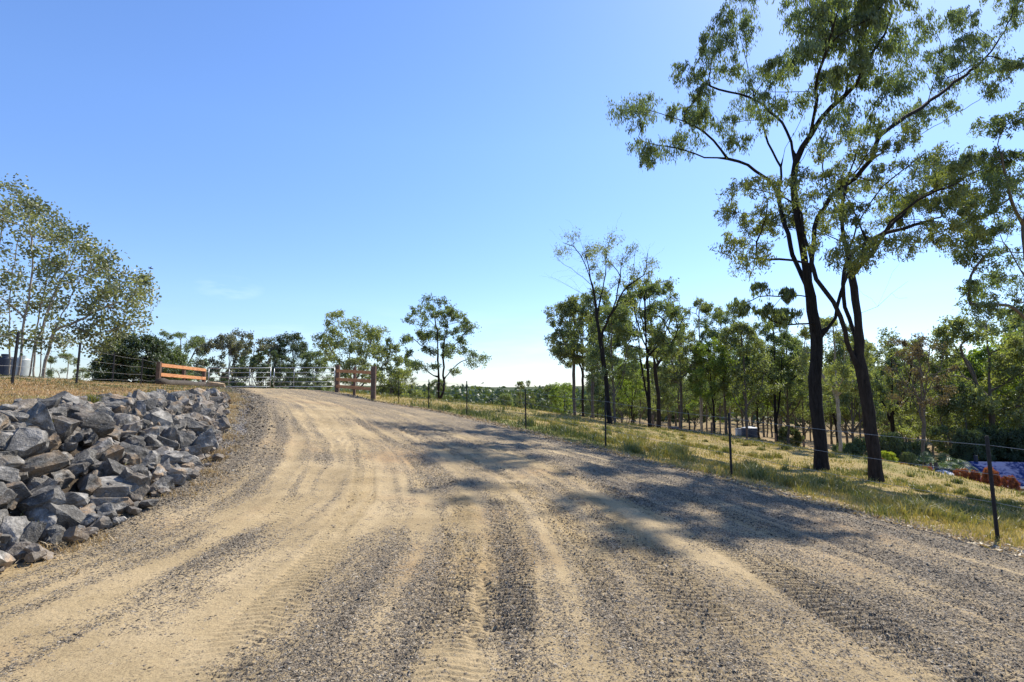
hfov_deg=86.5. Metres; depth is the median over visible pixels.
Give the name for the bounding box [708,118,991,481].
gum tree
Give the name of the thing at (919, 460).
shrub
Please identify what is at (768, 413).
gum tree
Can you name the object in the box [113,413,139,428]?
rock
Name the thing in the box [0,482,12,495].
rock
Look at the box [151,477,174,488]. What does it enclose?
rock
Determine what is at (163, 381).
log
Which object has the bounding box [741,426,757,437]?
water tank
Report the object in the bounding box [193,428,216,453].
rock
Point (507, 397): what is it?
bush
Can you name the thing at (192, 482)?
straw litter
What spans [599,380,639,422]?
gum tree
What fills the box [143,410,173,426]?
rock
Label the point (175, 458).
rock
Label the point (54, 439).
rock
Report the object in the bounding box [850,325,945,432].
gum tree
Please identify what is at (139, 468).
rock
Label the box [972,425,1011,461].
shrub
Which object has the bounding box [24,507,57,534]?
rock
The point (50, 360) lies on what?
tree
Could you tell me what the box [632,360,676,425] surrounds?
gum tree
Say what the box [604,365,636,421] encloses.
gum tree
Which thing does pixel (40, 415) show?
rock
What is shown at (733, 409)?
gum tree
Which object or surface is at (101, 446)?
rock
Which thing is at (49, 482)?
rock
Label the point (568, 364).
gum tree
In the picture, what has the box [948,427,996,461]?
shrub
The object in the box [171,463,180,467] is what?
rock
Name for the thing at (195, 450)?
rock
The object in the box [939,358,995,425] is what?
gum tree
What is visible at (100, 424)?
rock
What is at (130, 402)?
rock
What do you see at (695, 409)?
gum tree
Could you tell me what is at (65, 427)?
rock
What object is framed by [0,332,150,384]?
wire fence
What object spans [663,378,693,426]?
gum tree
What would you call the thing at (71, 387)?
bank grass
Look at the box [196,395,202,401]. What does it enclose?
rock
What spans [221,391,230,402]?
rock
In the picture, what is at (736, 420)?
gum tree
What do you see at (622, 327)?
gum tree
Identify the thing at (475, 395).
woodland
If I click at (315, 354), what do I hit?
gum tree
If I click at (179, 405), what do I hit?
rock
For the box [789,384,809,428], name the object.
gum tree
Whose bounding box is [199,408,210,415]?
rock
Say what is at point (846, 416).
gum tree
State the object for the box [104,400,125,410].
rock
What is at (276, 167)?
sky
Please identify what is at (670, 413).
gum tree
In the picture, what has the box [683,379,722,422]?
gum tree
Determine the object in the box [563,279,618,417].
gum tree
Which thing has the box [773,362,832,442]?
gum tree
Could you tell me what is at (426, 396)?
bush
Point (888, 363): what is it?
gum tree
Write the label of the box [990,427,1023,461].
shrub
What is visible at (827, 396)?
gum tree
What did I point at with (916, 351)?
gum tree
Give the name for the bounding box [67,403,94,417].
rock
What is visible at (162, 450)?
rock
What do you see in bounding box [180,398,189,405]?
rock
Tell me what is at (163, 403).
rock
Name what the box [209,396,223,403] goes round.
rock
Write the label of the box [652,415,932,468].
wire fence
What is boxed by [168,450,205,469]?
rock
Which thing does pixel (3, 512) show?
rock
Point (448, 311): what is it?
gum tree
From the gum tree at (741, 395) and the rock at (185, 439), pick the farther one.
the gum tree at (741, 395)
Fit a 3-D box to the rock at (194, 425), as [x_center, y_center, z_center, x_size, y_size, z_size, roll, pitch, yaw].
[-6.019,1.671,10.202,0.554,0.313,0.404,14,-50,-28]
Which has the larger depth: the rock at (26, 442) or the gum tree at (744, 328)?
the gum tree at (744, 328)
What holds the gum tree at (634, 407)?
on the ground at (73, 487)
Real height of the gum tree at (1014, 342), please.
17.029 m
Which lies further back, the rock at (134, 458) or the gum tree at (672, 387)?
the gum tree at (672, 387)
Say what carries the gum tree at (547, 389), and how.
on the ground at (73, 487)
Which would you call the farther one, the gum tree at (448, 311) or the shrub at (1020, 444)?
the gum tree at (448, 311)
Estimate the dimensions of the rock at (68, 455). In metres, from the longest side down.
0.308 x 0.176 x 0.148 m
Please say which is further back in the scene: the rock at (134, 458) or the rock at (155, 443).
the rock at (155, 443)
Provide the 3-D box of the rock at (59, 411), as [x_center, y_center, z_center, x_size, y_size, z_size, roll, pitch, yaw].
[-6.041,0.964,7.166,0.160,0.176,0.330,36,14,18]
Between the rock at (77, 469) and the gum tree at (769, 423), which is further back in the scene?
the gum tree at (769, 423)
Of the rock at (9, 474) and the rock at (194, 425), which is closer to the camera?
the rock at (9, 474)
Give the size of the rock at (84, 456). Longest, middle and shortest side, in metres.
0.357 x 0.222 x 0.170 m
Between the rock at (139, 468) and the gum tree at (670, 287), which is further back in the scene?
the gum tree at (670, 287)
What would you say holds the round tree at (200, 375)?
on the ground at (73, 487)
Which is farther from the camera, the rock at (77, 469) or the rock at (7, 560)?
the rock at (77, 469)
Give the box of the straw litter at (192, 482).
[12,389,277,574]
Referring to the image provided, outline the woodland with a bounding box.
[288,382,914,428]
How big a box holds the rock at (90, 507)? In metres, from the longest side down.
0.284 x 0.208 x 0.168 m
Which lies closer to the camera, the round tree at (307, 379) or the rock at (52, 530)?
the rock at (52, 530)
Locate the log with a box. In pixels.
[155,378,205,386]
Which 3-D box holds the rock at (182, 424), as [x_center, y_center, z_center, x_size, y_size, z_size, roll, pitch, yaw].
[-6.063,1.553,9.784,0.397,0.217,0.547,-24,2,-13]
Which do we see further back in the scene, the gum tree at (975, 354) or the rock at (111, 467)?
the gum tree at (975, 354)
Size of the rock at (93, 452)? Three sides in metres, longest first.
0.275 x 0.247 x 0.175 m
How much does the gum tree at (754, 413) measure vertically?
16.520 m
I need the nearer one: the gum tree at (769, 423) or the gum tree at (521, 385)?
the gum tree at (521, 385)
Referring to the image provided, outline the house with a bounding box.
[919,455,1023,491]
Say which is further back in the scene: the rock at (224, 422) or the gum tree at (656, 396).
the gum tree at (656, 396)
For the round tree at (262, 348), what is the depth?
79.51 m
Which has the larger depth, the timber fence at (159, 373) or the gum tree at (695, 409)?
the gum tree at (695, 409)
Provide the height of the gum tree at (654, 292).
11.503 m
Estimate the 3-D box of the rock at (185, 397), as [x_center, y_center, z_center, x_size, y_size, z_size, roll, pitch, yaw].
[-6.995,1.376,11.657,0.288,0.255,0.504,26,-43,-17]
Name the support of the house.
on the ground at (73, 487)
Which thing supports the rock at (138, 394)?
on the ground at (73, 487)
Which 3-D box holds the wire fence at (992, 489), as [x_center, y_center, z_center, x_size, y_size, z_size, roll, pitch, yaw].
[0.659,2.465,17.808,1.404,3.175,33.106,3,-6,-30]
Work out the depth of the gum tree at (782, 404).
65.46 m
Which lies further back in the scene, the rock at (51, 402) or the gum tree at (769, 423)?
the gum tree at (769, 423)
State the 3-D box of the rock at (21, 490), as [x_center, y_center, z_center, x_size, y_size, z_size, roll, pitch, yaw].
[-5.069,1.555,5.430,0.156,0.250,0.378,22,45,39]
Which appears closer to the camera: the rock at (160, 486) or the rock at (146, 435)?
the rock at (160, 486)
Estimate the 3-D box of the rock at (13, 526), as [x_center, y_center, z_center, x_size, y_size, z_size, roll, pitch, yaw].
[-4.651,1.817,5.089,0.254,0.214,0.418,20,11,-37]
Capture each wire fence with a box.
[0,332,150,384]
[385,378,1023,538]
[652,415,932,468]
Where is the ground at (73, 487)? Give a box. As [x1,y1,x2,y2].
[0,366,1023,553]
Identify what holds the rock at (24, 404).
on the ground at (73, 487)
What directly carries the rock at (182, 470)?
on the ground at (73, 487)
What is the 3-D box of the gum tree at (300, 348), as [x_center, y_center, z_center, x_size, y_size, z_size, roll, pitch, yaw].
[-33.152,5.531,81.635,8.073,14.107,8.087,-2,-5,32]
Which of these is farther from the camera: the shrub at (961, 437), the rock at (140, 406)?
the shrub at (961, 437)
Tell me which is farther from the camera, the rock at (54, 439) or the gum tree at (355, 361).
the gum tree at (355, 361)
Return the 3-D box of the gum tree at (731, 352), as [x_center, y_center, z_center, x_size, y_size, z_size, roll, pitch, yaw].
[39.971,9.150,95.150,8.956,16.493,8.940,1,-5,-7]
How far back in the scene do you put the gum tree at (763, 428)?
92.34 m
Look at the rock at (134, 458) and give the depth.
7.44 m
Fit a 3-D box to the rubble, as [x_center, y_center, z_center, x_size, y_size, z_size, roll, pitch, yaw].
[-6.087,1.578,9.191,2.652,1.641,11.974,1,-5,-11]
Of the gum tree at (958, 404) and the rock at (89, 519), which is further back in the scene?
the gum tree at (958, 404)
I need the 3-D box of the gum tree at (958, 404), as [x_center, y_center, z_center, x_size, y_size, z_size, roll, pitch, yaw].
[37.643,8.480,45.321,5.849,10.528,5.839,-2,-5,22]
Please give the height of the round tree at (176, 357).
3.596 m
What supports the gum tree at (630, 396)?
on the ground at (73, 487)
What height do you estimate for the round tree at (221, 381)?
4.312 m
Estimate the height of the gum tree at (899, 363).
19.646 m
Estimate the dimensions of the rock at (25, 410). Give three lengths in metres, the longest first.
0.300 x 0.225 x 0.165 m
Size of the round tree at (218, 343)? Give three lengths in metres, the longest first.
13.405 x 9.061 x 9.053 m
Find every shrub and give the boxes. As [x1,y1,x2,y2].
[851,436,867,455]
[879,431,909,462]
[881,451,898,462]
[897,452,918,465]
[905,440,932,463]
[926,458,973,471]
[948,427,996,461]
[952,468,969,479]
[968,469,980,481]
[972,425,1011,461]
[979,466,1002,486]
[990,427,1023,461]
[998,475,1020,491]
[1009,428,1023,461]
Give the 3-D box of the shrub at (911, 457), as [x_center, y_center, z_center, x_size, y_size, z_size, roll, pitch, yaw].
[22.212,6.889,30.458,1.114,1.410,1.161,0,-5,5]
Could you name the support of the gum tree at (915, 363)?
on the ground at (73, 487)
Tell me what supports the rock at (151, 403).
on the ground at (73, 487)
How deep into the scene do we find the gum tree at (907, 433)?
51.03 m
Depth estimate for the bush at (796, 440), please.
58.71 m
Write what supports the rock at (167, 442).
on the ground at (73, 487)
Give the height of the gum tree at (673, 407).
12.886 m
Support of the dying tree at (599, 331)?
on the ground at (73, 487)
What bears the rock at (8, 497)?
on the ground at (73, 487)
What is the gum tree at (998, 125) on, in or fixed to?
on the ground at (73, 487)
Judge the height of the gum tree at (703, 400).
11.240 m
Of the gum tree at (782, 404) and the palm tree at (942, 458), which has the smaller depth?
the palm tree at (942, 458)
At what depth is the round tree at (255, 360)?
73.51 m
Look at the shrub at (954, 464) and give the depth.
33.21 m
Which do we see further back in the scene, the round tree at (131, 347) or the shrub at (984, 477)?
the round tree at (131, 347)
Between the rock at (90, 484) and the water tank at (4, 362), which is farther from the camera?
the water tank at (4, 362)
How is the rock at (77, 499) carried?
on the ground at (73, 487)
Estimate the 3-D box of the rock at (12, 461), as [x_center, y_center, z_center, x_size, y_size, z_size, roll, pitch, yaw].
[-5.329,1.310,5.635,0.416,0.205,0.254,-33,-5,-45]
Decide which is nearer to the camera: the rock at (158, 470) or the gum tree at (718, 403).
the rock at (158, 470)
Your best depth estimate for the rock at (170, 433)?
8.70 m
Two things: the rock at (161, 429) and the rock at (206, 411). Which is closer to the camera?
the rock at (161, 429)
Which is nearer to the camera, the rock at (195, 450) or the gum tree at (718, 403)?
the rock at (195, 450)
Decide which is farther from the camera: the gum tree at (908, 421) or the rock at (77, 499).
the gum tree at (908, 421)
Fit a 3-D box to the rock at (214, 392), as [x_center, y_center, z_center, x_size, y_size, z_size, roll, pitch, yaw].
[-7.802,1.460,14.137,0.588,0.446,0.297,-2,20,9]
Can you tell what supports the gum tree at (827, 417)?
on the ground at (73, 487)
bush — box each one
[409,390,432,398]
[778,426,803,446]
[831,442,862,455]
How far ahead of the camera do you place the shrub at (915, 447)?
43.03 m
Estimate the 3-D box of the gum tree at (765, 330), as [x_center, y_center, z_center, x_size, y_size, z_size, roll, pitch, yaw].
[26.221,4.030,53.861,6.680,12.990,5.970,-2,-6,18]
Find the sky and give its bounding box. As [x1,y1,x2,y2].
[0,0,1023,386]
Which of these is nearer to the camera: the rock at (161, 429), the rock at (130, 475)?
the rock at (130, 475)
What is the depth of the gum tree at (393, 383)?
49.49 m
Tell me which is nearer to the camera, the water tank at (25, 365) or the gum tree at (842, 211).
the gum tree at (842, 211)
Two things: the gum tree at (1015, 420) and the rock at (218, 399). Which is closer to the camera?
the rock at (218, 399)
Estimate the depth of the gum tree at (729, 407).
105.24 m
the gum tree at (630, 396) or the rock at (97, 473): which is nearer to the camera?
the rock at (97, 473)
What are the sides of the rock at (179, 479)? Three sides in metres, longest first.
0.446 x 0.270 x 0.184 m
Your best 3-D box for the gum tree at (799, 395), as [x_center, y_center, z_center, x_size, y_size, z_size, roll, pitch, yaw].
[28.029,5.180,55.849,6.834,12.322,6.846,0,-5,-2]
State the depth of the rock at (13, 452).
5.72 m
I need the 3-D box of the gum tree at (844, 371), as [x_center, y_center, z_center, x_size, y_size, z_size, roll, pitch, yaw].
[19.772,2.762,32.784,4.549,9.064,4.480,2,-5,-20]
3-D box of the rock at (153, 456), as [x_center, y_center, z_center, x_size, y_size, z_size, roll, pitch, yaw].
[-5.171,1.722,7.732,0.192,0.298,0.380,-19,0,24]
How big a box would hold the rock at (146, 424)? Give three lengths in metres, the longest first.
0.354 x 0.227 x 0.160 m
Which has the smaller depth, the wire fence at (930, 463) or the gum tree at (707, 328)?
the wire fence at (930, 463)
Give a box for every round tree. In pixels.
[85,330,179,383]
[135,347,194,380]
[189,370,207,382]
[193,328,258,387]
[207,377,231,385]
[220,330,285,387]
[230,349,300,387]
[287,376,325,390]
[424,378,453,399]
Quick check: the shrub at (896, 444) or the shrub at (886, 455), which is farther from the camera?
the shrub at (896, 444)
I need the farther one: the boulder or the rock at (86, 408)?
the boulder
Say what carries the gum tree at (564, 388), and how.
on the ground at (73, 487)
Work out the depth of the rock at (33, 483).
5.73 m
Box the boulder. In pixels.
[204,382,225,386]
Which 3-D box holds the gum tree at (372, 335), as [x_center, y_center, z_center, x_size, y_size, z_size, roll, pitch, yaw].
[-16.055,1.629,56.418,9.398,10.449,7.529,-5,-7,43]
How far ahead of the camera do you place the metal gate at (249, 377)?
36.34 m
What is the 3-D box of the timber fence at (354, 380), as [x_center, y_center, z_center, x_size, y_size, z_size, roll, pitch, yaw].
[-9.758,2.648,33.699,0.351,2.490,5.214,5,-7,-42]
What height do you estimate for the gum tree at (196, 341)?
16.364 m
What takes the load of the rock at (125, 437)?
on the ground at (73, 487)
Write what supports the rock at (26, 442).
on the ground at (73, 487)
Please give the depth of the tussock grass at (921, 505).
13.57 m
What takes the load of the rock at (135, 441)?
on the ground at (73, 487)
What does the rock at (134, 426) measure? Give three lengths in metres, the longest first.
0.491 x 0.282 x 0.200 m
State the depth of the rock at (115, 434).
7.62 m
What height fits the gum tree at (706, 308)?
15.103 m
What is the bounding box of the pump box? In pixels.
[734,428,741,435]
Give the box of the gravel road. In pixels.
[0,388,1023,681]
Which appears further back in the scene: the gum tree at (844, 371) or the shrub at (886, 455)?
the gum tree at (844, 371)
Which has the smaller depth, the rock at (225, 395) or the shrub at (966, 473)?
the rock at (225, 395)
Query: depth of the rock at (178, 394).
11.66 m
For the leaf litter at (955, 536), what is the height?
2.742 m
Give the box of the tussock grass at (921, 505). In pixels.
[20,389,1023,534]
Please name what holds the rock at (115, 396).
on the ground at (73, 487)
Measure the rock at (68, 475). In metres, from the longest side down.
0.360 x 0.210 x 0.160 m
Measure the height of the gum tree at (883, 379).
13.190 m
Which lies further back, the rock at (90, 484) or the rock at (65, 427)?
the rock at (65, 427)
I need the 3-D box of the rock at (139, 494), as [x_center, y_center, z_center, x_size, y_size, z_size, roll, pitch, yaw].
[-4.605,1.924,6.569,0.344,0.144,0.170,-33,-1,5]
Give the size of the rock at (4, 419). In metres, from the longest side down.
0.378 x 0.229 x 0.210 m
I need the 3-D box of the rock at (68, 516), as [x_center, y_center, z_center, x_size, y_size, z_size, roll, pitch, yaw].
[-4.602,1.843,5.625,0.256,0.550,0.281,3,35,31]
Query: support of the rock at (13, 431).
on the ground at (73, 487)
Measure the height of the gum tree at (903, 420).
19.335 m
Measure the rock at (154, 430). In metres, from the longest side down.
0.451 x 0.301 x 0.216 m
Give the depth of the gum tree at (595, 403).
150.42 m
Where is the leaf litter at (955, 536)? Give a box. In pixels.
[371,400,1023,556]
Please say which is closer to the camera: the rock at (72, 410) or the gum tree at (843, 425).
the rock at (72, 410)
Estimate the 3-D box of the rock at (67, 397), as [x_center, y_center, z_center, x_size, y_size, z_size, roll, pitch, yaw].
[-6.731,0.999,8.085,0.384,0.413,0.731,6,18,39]
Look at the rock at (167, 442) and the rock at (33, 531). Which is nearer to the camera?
the rock at (33, 531)
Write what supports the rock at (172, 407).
on the ground at (73, 487)
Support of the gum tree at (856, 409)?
on the ground at (73, 487)
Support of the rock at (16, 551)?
on the gravel road
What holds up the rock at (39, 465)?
on the ground at (73, 487)
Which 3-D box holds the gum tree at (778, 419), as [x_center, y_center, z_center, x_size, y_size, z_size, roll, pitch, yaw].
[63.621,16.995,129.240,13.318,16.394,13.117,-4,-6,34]
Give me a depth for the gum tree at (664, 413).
126.66 m
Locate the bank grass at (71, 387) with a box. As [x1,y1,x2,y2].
[0,374,249,405]
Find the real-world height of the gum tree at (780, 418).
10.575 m
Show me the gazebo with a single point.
(942, 470)
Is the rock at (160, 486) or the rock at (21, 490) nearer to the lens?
the rock at (21, 490)
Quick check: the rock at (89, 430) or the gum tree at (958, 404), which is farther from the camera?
the gum tree at (958, 404)
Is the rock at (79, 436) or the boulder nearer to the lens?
the rock at (79, 436)
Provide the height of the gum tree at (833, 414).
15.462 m
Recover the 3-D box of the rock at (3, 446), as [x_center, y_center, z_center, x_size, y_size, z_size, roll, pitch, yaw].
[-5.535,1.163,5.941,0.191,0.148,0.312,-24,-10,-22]
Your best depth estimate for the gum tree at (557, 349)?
48.75 m
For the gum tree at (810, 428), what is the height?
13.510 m
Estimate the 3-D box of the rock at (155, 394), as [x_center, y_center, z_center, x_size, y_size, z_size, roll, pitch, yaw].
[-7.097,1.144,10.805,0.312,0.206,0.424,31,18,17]
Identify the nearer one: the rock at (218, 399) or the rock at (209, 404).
the rock at (209, 404)
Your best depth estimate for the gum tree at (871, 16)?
22.71 m
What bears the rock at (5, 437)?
on the ground at (73, 487)
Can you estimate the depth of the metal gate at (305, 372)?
36.01 m
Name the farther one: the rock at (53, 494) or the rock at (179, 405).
the rock at (179, 405)
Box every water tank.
[0,354,13,375]
[15,355,30,376]
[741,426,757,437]
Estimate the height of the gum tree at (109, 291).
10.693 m
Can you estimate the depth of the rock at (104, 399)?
9.12 m
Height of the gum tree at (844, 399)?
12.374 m
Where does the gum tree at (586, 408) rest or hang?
on the ground at (73, 487)
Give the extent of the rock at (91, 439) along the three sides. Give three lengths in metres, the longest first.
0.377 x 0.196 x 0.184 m
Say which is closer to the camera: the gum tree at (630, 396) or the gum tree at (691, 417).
the gum tree at (630, 396)
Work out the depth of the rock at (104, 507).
5.96 m
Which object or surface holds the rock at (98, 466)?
on the ground at (73, 487)
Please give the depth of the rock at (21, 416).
6.39 m
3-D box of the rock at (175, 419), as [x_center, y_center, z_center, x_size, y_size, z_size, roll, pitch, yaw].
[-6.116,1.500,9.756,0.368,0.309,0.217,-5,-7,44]
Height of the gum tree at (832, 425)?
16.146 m
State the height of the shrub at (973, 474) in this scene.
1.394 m
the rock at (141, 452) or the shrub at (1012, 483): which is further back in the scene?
the shrub at (1012, 483)
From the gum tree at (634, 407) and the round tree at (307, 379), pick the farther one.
the gum tree at (634, 407)
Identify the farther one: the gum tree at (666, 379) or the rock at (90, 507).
the gum tree at (666, 379)
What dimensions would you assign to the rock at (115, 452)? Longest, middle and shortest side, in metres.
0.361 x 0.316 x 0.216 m
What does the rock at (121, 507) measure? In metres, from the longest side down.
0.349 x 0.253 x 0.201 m
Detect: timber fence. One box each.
[155,362,206,381]
[335,365,376,399]
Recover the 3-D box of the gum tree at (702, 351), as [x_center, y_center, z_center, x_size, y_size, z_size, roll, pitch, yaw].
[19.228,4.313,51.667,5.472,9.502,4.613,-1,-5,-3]
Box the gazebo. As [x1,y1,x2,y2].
[935,468,953,474]
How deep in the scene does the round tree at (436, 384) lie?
65.60 m
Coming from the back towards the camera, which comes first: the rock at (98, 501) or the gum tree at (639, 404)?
the gum tree at (639, 404)
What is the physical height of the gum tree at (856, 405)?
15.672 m
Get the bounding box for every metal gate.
[208,368,270,386]
[273,367,334,386]
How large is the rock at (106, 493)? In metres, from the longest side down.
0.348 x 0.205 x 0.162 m
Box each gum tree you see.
[0,173,162,377]
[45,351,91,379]
[157,329,210,381]
[269,331,321,388]
[298,349,333,390]
[310,309,404,389]
[340,357,378,389]
[369,354,423,398]
[387,371,418,395]
[399,292,491,399]
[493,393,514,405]
[514,380,535,408]
[535,383,567,413]
[541,294,605,415]
[548,382,576,413]
[557,296,607,416]
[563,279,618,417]
[578,373,612,418]
[580,382,617,420]
[583,301,648,423]
[588,355,628,420]
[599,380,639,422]
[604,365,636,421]
[606,0,1023,471]
[608,281,686,426]
[612,274,691,427]
[614,358,645,422]
[615,362,650,421]
[620,371,656,424]
[622,383,670,424]
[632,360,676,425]
[640,369,674,426]
[653,334,706,429]
[653,372,679,428]
[657,351,706,419]
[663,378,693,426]
[665,378,691,428]
[673,365,699,430]
[673,403,716,430]
[674,297,731,431]
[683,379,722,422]
[685,337,741,433]
[689,305,752,433]
[690,402,728,430]
[695,369,721,431]
[702,318,786,437]
[703,389,747,421]
[705,379,732,432]
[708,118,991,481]
[716,403,761,427]
[718,381,744,433]
[721,349,754,426]
[727,352,778,437]
[727,360,760,418]
[733,399,769,425]
[740,318,809,441]
[747,334,827,444]
[747,402,773,437]
[748,365,775,436]
[750,404,773,437]
[755,404,780,430]
[758,358,808,427]
[761,384,795,426]
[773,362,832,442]
[782,381,841,426]
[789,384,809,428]
[791,315,875,450]
[799,397,811,441]
[804,358,850,444]
[804,373,839,408]
[808,333,894,440]
[808,417,850,443]
[822,370,835,444]
[824,379,857,443]
[826,370,858,442]
[836,354,885,441]
[841,369,889,425]
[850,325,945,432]
[855,373,898,450]
[873,352,900,441]
[876,355,915,441]
[876,373,931,438]
[882,332,958,464]
[894,362,919,442]
[896,356,1002,455]
[897,360,935,427]
[901,380,961,459]
[919,307,1023,425]
[926,380,1009,461]
[939,101,1023,330]
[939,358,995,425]
[955,329,1023,430]
[968,346,1023,451]
[975,305,1023,402]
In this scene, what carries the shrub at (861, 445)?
on the ground at (73, 487)
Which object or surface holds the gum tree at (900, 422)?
on the ground at (73, 487)
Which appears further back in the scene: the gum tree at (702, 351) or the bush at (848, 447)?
the gum tree at (702, 351)
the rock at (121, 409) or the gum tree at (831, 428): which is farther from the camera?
the gum tree at (831, 428)
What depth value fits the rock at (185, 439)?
8.88 m
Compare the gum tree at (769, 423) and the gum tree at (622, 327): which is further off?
the gum tree at (769, 423)
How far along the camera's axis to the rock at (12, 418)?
6.32 m
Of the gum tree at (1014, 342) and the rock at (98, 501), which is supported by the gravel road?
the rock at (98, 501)
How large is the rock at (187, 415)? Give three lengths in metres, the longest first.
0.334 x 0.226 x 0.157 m
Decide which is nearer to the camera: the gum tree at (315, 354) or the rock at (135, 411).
the rock at (135, 411)
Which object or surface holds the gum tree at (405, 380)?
on the ground at (73, 487)
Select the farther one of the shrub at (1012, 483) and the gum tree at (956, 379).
the gum tree at (956, 379)
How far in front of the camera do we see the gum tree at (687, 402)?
107.32 m
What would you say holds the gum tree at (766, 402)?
on the ground at (73, 487)
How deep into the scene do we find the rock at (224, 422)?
11.30 m
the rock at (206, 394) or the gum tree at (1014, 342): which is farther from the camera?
the gum tree at (1014, 342)
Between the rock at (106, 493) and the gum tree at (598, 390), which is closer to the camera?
the rock at (106, 493)
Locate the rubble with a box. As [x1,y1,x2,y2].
[0,388,231,572]
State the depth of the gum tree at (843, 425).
120.01 m
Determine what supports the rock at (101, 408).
on the ground at (73, 487)
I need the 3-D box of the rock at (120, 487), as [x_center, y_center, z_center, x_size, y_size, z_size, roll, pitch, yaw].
[-4.746,1.846,6.569,0.469,0.391,0.675,19,-4,43]
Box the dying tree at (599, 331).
[539,217,662,423]
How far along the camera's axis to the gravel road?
4.75 m
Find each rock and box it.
[0,410,22,421]
[0,413,8,428]
[0,431,13,444]
[0,438,10,450]
[0,450,17,455]
[0,453,24,467]
[0,466,18,483]
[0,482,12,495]
[0,489,17,508]
[0,509,8,525]
[0,516,28,550]
[0,550,15,568]
[1,429,15,432]
[4,541,31,562]
[5,426,48,459]
[6,411,29,420]
[6,481,31,503]
[11,398,36,411]
[16,450,68,482]
[16,485,66,512]
[18,406,32,412]
[19,521,46,542]
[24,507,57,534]
[26,402,56,436]
[26,477,45,490]
[30,478,58,492]
[37,395,62,408]
[40,524,65,541]
[41,503,85,528]
[46,433,61,451]
[48,407,66,416]
[49,470,74,487]
[52,391,88,404]
[53,416,80,441]
[58,404,79,416]
[61,462,90,478]
[62,451,73,460]
[64,492,89,506]
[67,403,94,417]
[67,449,94,466]
[68,412,115,437]
[70,431,83,442]
[74,448,96,458]
[76,474,101,495]
[78,428,92,442]
[78,513,101,527]
[80,432,97,446]
[80,502,95,515]
[83,497,128,506]
[88,461,102,472]
[88,470,102,476]
[90,437,113,459]
[91,475,149,501]
[94,405,114,417]
[95,503,117,516]
[98,425,120,440]
[98,443,123,461]
[98,482,111,497]
[98,511,117,520]
[99,396,109,401]
[102,458,128,475]
[103,497,134,513]
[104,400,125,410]
[110,394,133,399]
[110,399,136,406]
[113,405,129,413]
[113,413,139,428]
[119,442,150,459]
[119,467,149,495]
[120,434,144,441]
[120,452,141,465]
[121,419,143,434]
[123,437,145,446]
[128,408,143,419]
[129,488,146,501]
[130,464,150,484]
[131,389,150,399]
[131,401,145,415]
[137,426,159,435]
[140,434,156,438]
[140,450,160,470]
[141,398,158,410]
[141,418,150,429]
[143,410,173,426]
[144,436,163,449]
[146,426,168,435]
[147,391,166,400]
[151,464,165,480]
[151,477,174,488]
[155,446,173,456]
[156,484,168,492]
[157,435,179,450]
[157,474,185,485]
[158,400,167,407]
[161,427,177,440]
[161,453,183,463]
[162,428,195,448]
[166,404,177,413]
[167,390,192,399]
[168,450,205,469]
[168,467,199,479]
[170,401,184,413]
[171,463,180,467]
[172,416,179,423]
[174,418,186,430]
[179,395,191,405]
[179,419,208,431]
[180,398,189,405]
[181,462,193,468]
[182,444,201,455]
[184,413,190,419]
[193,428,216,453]
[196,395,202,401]
[199,401,213,409]
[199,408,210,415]
[202,391,209,399]
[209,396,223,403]
[210,388,219,396]
[216,417,229,429]
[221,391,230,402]
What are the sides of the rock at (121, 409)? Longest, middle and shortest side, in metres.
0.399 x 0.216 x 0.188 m
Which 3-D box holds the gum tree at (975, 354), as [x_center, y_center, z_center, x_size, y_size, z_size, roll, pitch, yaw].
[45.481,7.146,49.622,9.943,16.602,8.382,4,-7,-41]
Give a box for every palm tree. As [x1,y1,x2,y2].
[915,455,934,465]
[920,452,951,469]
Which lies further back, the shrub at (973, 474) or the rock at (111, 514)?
the shrub at (973, 474)
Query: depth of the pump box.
80.74 m
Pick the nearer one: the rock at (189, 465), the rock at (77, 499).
the rock at (77, 499)
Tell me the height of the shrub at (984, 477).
1.675 m
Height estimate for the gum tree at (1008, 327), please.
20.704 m

